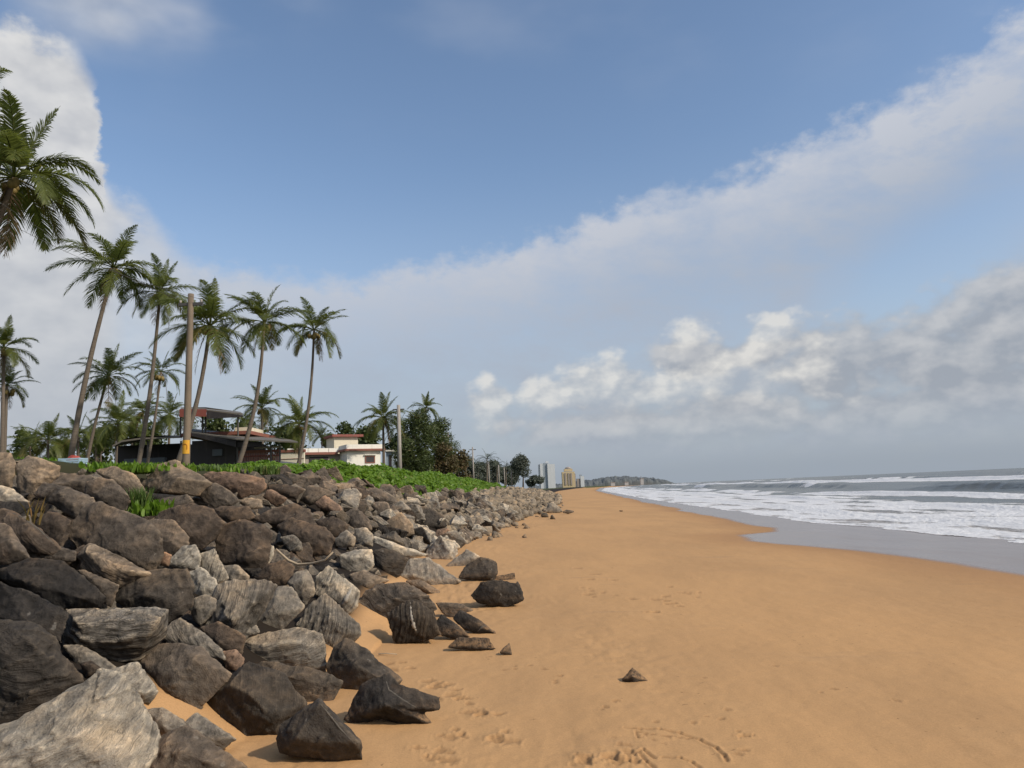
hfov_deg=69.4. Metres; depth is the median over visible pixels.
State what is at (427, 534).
boulder
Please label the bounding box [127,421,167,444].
broad tree
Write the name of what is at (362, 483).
boulder
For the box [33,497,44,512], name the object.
boulder
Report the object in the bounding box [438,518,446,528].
boulder
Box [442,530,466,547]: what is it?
boulder
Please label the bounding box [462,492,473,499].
boulder
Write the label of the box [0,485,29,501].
boulder
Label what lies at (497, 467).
palm tree
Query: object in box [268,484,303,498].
boulder
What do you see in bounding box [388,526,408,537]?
boulder
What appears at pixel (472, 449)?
utility pole
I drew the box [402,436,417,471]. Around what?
broad tree
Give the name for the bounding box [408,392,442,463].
palm tree
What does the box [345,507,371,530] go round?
boulder
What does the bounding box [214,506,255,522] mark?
boulder
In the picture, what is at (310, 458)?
doorway
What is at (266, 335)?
palm tree
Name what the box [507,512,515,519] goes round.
boulder
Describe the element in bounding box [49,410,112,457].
palm tree
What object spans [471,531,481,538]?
boulder
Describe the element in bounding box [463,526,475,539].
boulder
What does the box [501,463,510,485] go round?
palm tree
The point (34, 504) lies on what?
boulder
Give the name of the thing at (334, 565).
boulder
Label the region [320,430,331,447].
broad tree
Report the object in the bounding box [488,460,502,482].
coast tree
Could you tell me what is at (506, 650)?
boulder
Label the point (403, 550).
boulder
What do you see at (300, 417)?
palm tree
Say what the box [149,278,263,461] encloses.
palm tree
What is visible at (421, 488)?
boulder
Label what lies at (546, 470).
tower
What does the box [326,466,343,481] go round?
boulder
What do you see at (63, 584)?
boulder
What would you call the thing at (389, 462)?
shed
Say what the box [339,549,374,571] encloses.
boulder
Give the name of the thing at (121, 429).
palm tree
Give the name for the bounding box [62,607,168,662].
boulder
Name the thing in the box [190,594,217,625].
boulder
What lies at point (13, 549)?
boulder
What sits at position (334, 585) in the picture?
boulder
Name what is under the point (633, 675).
boulder
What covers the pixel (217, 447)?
house
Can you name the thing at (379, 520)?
boulder
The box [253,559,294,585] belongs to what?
boulder
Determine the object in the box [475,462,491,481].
coast tree
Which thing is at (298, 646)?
boulder
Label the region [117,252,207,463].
palm tree
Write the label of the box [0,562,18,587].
boulder
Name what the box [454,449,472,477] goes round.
bush
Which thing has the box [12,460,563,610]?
boulders
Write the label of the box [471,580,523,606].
boulder
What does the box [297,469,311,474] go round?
boulder
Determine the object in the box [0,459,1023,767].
ground
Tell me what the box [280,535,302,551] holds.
boulder
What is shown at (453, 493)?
boulder
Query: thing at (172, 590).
boulder
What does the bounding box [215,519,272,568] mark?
boulder
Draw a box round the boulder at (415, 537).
[411,535,422,541]
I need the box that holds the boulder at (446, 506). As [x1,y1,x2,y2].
[440,503,450,512]
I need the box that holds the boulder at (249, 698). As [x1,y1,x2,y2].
[207,661,306,735]
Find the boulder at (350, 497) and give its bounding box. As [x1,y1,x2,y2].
[337,488,361,507]
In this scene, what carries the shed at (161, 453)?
on the ground
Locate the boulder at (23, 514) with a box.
[20,501,30,515]
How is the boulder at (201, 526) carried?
on the ground
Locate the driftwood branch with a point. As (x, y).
(300, 564)
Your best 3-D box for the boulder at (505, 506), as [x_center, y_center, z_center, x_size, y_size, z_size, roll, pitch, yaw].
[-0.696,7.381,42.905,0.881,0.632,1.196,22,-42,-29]
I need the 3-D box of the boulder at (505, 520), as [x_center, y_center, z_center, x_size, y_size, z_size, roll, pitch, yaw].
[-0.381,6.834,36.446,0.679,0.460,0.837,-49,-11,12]
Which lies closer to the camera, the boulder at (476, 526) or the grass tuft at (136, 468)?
the grass tuft at (136, 468)
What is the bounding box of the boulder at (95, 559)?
[77,543,151,587]
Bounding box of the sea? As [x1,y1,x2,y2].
[601,468,1023,542]
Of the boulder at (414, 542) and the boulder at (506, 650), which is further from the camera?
the boulder at (414, 542)
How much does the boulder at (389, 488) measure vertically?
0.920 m
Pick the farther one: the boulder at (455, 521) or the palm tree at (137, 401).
the palm tree at (137, 401)
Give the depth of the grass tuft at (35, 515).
7.22 m
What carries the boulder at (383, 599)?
on the ground
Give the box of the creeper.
[198,458,505,497]
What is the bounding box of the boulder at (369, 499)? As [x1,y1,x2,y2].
[364,495,374,505]
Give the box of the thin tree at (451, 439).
[445,430,461,474]
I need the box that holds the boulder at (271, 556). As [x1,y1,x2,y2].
[269,545,273,562]
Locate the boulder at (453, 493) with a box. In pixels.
[447,490,461,499]
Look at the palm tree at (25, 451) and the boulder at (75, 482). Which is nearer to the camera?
the boulder at (75, 482)
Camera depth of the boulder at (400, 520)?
21.02 m
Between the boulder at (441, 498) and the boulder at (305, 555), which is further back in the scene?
the boulder at (441, 498)
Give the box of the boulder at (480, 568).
[459,557,497,580]
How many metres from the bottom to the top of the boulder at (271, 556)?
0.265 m
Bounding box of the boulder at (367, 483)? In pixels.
[361,478,374,487]
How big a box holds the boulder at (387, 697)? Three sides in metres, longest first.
0.612 x 0.501 x 0.316 m
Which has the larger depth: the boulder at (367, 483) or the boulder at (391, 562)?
the boulder at (367, 483)
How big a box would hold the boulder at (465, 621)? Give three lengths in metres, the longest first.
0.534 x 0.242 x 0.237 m
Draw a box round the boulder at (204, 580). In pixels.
[190,567,217,595]
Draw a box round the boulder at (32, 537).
[0,508,60,554]
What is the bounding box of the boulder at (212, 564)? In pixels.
[200,548,228,582]
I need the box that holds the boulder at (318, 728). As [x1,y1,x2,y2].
[276,698,362,760]
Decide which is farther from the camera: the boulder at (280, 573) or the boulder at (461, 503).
the boulder at (461, 503)
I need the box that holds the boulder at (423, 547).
[415,540,429,551]
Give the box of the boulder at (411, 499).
[407,497,419,501]
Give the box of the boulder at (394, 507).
[389,502,404,512]
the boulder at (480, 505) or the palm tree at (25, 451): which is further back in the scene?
the palm tree at (25, 451)
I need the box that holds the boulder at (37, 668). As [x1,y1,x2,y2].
[0,619,83,721]
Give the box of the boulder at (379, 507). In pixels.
[371,501,389,515]
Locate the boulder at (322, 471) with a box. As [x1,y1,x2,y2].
[315,467,331,478]
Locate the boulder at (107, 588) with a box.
[77,569,118,606]
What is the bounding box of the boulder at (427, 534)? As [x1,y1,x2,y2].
[414,527,435,544]
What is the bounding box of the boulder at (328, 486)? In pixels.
[318,481,337,491]
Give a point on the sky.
(675, 241)
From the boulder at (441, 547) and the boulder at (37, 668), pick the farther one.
the boulder at (441, 547)
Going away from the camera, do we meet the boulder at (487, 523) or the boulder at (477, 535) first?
the boulder at (477, 535)
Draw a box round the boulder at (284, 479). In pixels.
[270,474,292,484]
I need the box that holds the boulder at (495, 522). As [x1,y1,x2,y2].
[490,520,500,528]
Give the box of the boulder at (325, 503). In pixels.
[315,495,341,511]
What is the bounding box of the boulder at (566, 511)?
[563,509,573,513]
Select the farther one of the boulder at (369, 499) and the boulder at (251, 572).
the boulder at (369, 499)
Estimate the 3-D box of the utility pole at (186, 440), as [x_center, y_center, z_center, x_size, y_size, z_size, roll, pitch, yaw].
[-11.037,0.146,25.292,0.840,6.640,0.276,-3,-8,0]
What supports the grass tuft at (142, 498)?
on the ground
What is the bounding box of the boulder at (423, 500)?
[415,495,427,502]
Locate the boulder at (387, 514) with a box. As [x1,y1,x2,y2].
[380,509,395,520]
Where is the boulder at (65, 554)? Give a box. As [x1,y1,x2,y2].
[28,546,76,561]
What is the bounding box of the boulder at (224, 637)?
[200,621,245,654]
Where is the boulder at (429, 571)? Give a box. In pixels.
[400,557,461,584]
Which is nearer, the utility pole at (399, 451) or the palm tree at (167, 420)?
the palm tree at (167, 420)
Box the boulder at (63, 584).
[0,558,105,609]
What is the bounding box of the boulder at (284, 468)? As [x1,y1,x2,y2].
[277,465,290,474]
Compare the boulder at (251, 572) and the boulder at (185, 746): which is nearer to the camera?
the boulder at (185, 746)
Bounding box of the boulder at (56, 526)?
[35,511,71,546]
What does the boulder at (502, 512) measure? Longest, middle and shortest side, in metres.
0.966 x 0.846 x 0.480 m
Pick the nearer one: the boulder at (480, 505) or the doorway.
the boulder at (480, 505)
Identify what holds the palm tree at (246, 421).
on the ground
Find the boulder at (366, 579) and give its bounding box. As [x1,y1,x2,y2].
[349,570,388,588]
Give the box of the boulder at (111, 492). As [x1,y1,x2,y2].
[84,477,130,509]
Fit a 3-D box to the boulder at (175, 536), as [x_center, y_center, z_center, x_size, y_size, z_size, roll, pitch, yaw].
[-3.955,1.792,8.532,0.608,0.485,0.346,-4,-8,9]
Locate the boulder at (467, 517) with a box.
[464,513,472,530]
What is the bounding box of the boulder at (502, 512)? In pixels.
[496,509,506,518]
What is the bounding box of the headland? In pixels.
[529,476,675,488]
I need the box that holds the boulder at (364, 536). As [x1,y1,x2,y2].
[354,527,373,546]
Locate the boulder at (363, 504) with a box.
[358,499,367,512]
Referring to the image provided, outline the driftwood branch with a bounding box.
[275,548,332,565]
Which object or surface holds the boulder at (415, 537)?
on the ground
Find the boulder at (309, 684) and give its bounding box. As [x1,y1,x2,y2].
[258,661,342,701]
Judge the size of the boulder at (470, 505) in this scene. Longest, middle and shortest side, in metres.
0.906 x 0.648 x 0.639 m
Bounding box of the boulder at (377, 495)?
[367,487,398,504]
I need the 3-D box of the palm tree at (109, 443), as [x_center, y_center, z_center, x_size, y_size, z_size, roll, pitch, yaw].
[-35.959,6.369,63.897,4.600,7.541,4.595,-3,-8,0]
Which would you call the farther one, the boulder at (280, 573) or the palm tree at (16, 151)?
the palm tree at (16, 151)
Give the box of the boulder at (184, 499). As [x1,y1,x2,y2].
[159,494,193,506]
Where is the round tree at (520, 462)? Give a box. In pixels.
[509,452,531,487]
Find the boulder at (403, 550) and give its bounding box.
[374,536,426,556]
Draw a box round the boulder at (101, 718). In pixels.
[0,668,160,767]
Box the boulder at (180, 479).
[141,460,211,495]
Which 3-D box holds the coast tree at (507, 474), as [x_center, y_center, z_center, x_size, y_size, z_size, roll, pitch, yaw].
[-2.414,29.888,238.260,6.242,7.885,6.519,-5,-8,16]
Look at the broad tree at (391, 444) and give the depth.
99.08 m
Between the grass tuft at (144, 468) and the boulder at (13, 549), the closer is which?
the boulder at (13, 549)
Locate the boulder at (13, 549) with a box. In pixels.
[0,523,29,564]
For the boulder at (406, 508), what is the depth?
24.52 m
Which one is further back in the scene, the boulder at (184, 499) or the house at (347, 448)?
the house at (347, 448)
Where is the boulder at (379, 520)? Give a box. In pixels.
[369,515,388,525]
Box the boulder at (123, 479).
[96,466,144,495]
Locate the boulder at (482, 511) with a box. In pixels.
[471,508,487,515]
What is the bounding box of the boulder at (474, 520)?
[470,517,476,524]
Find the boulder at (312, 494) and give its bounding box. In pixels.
[300,485,335,505]
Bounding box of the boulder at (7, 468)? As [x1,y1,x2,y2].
[0,452,15,487]
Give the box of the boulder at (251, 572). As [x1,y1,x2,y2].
[242,568,260,578]
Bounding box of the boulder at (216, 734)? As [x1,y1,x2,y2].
[185,712,235,748]
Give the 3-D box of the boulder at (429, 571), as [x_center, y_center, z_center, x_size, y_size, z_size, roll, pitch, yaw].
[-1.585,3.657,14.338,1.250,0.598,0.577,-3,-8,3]
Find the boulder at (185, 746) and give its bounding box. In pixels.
[150,725,247,767]
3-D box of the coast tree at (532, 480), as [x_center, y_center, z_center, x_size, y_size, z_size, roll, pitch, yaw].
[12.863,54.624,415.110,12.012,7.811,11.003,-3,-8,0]
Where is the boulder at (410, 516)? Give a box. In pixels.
[402,513,414,520]
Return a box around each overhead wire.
[0,202,178,299]
[1,219,198,298]
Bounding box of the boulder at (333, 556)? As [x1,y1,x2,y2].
[320,551,336,560]
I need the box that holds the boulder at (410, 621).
[386,600,440,643]
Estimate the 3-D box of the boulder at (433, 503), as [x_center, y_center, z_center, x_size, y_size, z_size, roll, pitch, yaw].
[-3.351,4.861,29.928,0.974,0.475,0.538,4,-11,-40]
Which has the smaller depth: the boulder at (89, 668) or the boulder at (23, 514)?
the boulder at (89, 668)
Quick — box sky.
[0,0,1023,487]
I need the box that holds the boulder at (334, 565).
[325,563,342,568]
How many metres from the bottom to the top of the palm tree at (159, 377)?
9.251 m
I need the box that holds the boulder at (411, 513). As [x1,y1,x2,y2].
[407,510,416,522]
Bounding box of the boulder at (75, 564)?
[66,545,84,572]
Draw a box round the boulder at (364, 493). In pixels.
[356,488,373,498]
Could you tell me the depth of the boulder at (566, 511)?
50.60 m
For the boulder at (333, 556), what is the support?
on the ground
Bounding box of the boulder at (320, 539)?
[277,517,334,555]
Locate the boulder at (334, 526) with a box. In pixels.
[316,516,348,537]
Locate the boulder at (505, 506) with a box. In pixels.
[498,503,508,510]
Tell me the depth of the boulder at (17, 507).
7.63 m
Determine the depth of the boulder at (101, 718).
3.71 m
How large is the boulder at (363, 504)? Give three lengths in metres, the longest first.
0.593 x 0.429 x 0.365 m
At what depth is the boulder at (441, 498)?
32.18 m
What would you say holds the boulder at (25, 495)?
on the ground
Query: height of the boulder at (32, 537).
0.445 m
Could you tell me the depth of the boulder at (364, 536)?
16.05 m
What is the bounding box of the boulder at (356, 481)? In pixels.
[347,478,360,486]
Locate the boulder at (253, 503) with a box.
[239,498,262,508]
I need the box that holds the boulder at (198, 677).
[139,642,231,708]
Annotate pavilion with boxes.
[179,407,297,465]
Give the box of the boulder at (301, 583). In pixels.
[287,569,314,604]
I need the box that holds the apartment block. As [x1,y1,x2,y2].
[576,475,584,486]
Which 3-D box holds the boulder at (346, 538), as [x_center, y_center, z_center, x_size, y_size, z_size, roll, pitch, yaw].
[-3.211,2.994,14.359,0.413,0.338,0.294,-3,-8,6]
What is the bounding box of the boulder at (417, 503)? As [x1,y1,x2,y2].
[406,501,424,505]
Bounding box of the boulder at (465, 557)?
[446,549,479,566]
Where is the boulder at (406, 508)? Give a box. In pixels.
[394,500,410,513]
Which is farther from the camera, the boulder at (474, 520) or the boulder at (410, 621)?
the boulder at (474, 520)
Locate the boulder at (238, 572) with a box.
[224,565,249,580]
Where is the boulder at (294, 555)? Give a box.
[287,552,304,570]
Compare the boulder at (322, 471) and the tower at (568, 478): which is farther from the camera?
the tower at (568, 478)
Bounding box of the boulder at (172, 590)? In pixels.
[115,568,194,622]
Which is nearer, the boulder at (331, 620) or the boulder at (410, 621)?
the boulder at (331, 620)
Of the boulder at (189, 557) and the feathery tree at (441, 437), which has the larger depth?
the feathery tree at (441, 437)
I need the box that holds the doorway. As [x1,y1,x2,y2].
[309,457,327,462]
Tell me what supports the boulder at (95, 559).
on the ground
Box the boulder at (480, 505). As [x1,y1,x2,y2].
[474,503,483,508]
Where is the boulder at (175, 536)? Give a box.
[148,519,189,555]
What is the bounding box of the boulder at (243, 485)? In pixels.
[203,471,266,497]
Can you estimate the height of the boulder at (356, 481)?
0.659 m
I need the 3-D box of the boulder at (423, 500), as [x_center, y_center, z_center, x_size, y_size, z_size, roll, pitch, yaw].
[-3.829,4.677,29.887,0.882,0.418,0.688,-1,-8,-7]
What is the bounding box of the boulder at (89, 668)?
[80,660,100,677]
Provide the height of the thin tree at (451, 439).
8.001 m
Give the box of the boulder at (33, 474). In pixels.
[15,455,60,500]
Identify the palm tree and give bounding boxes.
[0,66,19,142]
[0,86,103,258]
[0,315,39,451]
[0,365,38,451]
[7,421,57,458]
[11,413,82,460]
[39,425,87,458]
[45,224,166,456]
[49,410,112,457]
[66,416,127,462]
[67,342,144,462]
[83,388,150,463]
[105,415,155,445]
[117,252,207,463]
[119,393,166,431]
[130,351,184,462]
[139,391,196,443]
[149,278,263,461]
[163,416,206,439]
[218,284,316,462]
[226,414,271,432]
[229,384,283,443]
[266,394,338,463]
[275,297,348,464]
[306,424,331,447]
[351,390,414,463]
[381,413,415,455]
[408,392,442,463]
[465,450,476,476]
[478,450,498,481]
[489,458,506,482]
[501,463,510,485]
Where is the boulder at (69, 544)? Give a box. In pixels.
[63,538,76,549]
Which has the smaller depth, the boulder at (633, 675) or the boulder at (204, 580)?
the boulder at (633, 675)
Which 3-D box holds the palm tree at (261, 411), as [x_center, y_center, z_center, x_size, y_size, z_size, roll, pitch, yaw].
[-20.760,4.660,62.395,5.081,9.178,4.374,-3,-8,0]
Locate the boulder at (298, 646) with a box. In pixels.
[244,627,326,671]
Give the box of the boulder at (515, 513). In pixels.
[509,508,518,516]
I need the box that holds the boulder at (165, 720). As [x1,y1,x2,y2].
[147,707,185,734]
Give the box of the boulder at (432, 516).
[421,506,446,528]
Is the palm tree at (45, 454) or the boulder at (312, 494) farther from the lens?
the palm tree at (45, 454)
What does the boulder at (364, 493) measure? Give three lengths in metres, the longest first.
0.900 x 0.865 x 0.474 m
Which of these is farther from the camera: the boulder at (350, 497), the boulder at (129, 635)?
the boulder at (350, 497)
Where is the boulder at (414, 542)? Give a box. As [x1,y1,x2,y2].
[406,537,418,545]
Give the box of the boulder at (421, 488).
[414,484,425,493]
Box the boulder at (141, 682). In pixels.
[109,662,158,703]
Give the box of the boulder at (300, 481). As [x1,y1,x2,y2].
[283,472,308,487]
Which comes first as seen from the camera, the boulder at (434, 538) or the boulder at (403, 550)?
the boulder at (403, 550)
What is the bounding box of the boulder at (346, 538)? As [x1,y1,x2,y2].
[335,530,355,547]
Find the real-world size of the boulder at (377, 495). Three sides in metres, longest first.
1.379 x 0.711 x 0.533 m
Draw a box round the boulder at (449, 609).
[436,602,472,616]
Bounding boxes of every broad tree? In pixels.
[6,428,40,458]
[46,439,90,463]
[79,422,126,463]
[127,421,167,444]
[194,411,230,430]
[231,419,260,441]
[260,421,313,460]
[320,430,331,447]
[335,421,354,433]
[350,424,381,443]
[381,430,407,452]
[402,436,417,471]
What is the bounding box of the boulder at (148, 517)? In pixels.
[141,516,155,519]
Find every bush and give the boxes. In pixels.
[432,441,460,473]
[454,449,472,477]
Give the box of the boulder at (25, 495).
[20,493,29,498]
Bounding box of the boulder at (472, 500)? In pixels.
[466,497,475,503]
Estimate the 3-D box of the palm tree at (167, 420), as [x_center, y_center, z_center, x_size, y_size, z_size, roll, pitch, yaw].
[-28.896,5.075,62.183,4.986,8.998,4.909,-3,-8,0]
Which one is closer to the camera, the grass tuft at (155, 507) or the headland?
the grass tuft at (155, 507)
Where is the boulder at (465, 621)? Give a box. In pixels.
[453,610,495,633]
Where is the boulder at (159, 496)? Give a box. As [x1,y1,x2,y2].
[146,493,178,500]
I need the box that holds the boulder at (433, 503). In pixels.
[425,498,439,509]
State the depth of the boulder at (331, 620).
7.88 m
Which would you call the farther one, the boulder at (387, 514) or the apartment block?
the apartment block
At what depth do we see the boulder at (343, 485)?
23.62 m
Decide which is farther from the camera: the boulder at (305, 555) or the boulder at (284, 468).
the boulder at (284, 468)
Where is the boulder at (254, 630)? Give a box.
[246,625,259,636]
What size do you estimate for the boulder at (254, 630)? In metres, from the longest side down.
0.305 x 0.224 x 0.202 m
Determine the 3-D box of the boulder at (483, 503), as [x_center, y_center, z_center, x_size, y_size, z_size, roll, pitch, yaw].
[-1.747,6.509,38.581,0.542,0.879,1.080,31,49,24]
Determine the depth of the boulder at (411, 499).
28.35 m
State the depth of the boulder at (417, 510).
25.17 m
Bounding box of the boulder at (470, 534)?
[458,528,473,540]
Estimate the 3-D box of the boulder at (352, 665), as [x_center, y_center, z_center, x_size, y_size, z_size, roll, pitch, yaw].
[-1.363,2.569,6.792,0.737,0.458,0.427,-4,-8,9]
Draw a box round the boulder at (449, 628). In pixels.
[437,614,469,638]
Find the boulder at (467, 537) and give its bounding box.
[462,531,469,541]
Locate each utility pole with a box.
[178,293,202,464]
[393,405,403,468]
[469,447,475,477]
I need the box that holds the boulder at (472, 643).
[448,637,495,649]
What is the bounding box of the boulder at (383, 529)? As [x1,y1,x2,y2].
[376,524,389,534]
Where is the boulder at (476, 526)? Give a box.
[472,524,489,534]
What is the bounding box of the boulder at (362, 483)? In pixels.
[357,477,366,486]
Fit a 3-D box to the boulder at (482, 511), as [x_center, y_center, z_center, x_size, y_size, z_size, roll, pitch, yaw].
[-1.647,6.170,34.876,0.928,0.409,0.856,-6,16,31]
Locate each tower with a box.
[538,461,555,488]
[561,467,575,487]
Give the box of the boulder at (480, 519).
[474,516,484,523]
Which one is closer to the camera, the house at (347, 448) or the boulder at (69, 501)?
the boulder at (69, 501)
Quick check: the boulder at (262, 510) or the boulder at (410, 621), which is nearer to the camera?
the boulder at (410, 621)
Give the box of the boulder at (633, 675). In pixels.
[622,668,646,681]
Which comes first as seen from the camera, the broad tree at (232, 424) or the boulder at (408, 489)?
the boulder at (408, 489)
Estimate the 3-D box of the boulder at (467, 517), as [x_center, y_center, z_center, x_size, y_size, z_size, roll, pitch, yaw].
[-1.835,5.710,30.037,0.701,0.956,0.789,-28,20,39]
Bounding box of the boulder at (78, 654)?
[63,644,115,668]
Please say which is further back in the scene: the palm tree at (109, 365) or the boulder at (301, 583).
the palm tree at (109, 365)
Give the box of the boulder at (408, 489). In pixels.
[399,485,413,494]
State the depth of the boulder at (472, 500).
37.41 m
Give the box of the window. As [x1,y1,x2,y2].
[365,456,374,462]
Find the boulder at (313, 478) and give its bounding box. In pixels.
[302,471,321,484]
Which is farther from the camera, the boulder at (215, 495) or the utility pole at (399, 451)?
the utility pole at (399, 451)
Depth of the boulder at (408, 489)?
29.77 m
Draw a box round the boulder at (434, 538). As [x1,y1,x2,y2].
[430,535,457,554]
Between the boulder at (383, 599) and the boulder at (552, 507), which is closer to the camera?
the boulder at (383, 599)
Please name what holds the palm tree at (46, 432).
on the ground
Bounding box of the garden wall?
[281,449,305,463]
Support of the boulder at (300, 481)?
on the ground
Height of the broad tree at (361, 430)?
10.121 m
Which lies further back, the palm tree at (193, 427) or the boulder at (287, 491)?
the palm tree at (193, 427)
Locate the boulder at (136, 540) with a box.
[69,501,163,570]
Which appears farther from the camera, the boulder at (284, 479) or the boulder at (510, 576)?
the boulder at (284, 479)
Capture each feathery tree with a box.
[389,407,440,471]
[423,416,456,472]
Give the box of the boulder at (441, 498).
[438,496,447,501]
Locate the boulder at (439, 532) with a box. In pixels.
[435,528,449,535]
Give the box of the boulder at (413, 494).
[409,492,417,497]
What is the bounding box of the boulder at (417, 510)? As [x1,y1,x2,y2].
[408,504,425,523]
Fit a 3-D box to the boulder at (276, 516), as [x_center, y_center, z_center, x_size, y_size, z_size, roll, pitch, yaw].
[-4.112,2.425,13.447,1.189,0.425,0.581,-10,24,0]
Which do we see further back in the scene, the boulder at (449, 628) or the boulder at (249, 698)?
the boulder at (449, 628)
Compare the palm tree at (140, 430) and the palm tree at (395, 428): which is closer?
the palm tree at (140, 430)
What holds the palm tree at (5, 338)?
on the ground
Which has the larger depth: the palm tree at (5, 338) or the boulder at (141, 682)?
the palm tree at (5, 338)
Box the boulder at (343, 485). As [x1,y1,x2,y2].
[340,482,355,488]
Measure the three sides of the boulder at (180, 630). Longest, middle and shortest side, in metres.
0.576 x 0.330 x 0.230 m
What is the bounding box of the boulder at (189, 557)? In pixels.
[169,544,201,569]
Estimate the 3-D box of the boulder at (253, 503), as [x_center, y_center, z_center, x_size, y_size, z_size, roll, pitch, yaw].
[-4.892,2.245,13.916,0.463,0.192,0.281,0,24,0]
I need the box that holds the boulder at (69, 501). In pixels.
[33,482,94,518]
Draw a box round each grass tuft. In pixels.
[17,456,61,460]
[18,496,45,524]
[75,460,156,471]
[99,462,196,474]
[103,462,150,473]
[125,486,156,509]
[125,498,176,516]
[185,463,235,471]
[198,466,260,473]
[229,464,280,474]
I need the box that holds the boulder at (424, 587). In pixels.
[406,579,439,593]
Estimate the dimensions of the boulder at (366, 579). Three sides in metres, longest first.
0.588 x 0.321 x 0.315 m
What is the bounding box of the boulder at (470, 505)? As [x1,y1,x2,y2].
[465,502,479,508]
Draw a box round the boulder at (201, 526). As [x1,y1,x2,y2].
[154,503,224,550]
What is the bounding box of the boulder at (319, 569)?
[315,566,323,572]
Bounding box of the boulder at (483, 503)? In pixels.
[477,499,487,506]
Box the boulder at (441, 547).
[425,535,455,559]
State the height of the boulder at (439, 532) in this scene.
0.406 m
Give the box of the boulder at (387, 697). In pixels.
[344,673,439,723]
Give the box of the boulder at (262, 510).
[258,507,269,513]
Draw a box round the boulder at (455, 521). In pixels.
[449,515,467,530]
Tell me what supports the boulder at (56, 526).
on the ground
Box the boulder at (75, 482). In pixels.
[52,472,92,492]
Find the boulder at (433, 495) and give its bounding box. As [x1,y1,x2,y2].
[426,492,437,498]
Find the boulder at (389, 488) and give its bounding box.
[379,484,396,499]
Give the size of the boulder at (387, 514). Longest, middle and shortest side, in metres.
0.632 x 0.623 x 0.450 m
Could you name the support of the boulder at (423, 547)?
on the ground
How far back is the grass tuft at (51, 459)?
18.50 m
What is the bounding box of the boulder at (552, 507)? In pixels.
[545,502,562,512]
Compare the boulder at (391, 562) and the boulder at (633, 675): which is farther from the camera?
the boulder at (391, 562)
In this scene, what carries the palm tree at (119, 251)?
on the ground
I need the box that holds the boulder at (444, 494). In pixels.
[440,491,449,498]
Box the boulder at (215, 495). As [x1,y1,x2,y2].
[198,483,238,507]
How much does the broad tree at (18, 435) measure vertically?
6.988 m
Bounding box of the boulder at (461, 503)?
[453,500,465,507]
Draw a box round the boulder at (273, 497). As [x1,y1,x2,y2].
[263,489,286,505]
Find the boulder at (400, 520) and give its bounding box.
[384,512,414,536]
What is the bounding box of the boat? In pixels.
[58,457,87,463]
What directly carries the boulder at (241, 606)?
on the ground
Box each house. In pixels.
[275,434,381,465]
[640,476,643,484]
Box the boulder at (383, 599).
[359,582,436,617]
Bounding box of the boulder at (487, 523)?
[480,520,497,531]
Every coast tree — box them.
[463,456,482,479]
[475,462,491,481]
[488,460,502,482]
[499,465,514,483]
[507,470,520,486]
[525,474,544,486]
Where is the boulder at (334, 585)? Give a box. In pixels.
[315,565,359,613]
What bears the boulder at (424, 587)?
on the ground
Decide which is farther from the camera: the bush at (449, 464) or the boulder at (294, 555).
the bush at (449, 464)
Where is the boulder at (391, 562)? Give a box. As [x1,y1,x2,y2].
[374,548,407,577]
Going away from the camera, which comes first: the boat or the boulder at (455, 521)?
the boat
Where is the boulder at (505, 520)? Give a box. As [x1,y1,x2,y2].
[500,517,509,523]
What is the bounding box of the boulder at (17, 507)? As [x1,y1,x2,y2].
[0,501,31,513]
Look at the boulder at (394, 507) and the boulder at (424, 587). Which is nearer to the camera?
the boulder at (424, 587)
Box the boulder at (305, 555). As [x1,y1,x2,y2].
[292,542,312,562]
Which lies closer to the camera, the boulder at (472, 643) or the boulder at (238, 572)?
the boulder at (472, 643)
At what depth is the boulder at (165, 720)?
4.93 m
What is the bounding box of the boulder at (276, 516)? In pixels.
[252,503,317,525]
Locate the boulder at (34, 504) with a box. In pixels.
[31,499,44,509]
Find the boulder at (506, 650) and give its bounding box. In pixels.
[500,643,511,654]
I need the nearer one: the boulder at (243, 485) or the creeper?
the boulder at (243, 485)
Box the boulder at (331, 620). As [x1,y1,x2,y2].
[296,593,360,646]
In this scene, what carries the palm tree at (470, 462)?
on the ground
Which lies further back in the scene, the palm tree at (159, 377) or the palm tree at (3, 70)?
the palm tree at (159, 377)
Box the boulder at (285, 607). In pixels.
[259,586,304,629]
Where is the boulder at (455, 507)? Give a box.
[447,503,460,512]
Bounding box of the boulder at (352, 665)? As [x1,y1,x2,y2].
[326,638,402,689]
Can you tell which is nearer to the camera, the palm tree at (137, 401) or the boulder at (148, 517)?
the boulder at (148, 517)
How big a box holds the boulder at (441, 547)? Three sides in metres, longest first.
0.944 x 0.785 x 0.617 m
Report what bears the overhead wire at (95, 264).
attached to the utility pole at (186, 440)
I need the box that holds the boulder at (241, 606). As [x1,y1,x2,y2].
[199,579,277,638]
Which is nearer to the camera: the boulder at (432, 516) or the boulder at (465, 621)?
the boulder at (465, 621)
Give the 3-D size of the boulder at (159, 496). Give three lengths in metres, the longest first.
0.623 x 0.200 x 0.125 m
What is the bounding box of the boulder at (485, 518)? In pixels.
[481,516,490,522]
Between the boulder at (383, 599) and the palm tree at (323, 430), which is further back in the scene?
the palm tree at (323, 430)
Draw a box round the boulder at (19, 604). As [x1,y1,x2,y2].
[0,581,67,641]
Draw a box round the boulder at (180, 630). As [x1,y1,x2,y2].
[163,618,225,660]
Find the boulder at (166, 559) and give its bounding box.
[159,552,171,566]
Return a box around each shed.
[112,435,191,464]
[385,450,396,467]
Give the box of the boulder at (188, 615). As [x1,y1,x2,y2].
[181,611,193,620]
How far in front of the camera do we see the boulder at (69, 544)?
7.85 m
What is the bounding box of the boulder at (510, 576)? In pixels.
[495,573,514,579]
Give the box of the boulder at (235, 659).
[223,649,244,670]

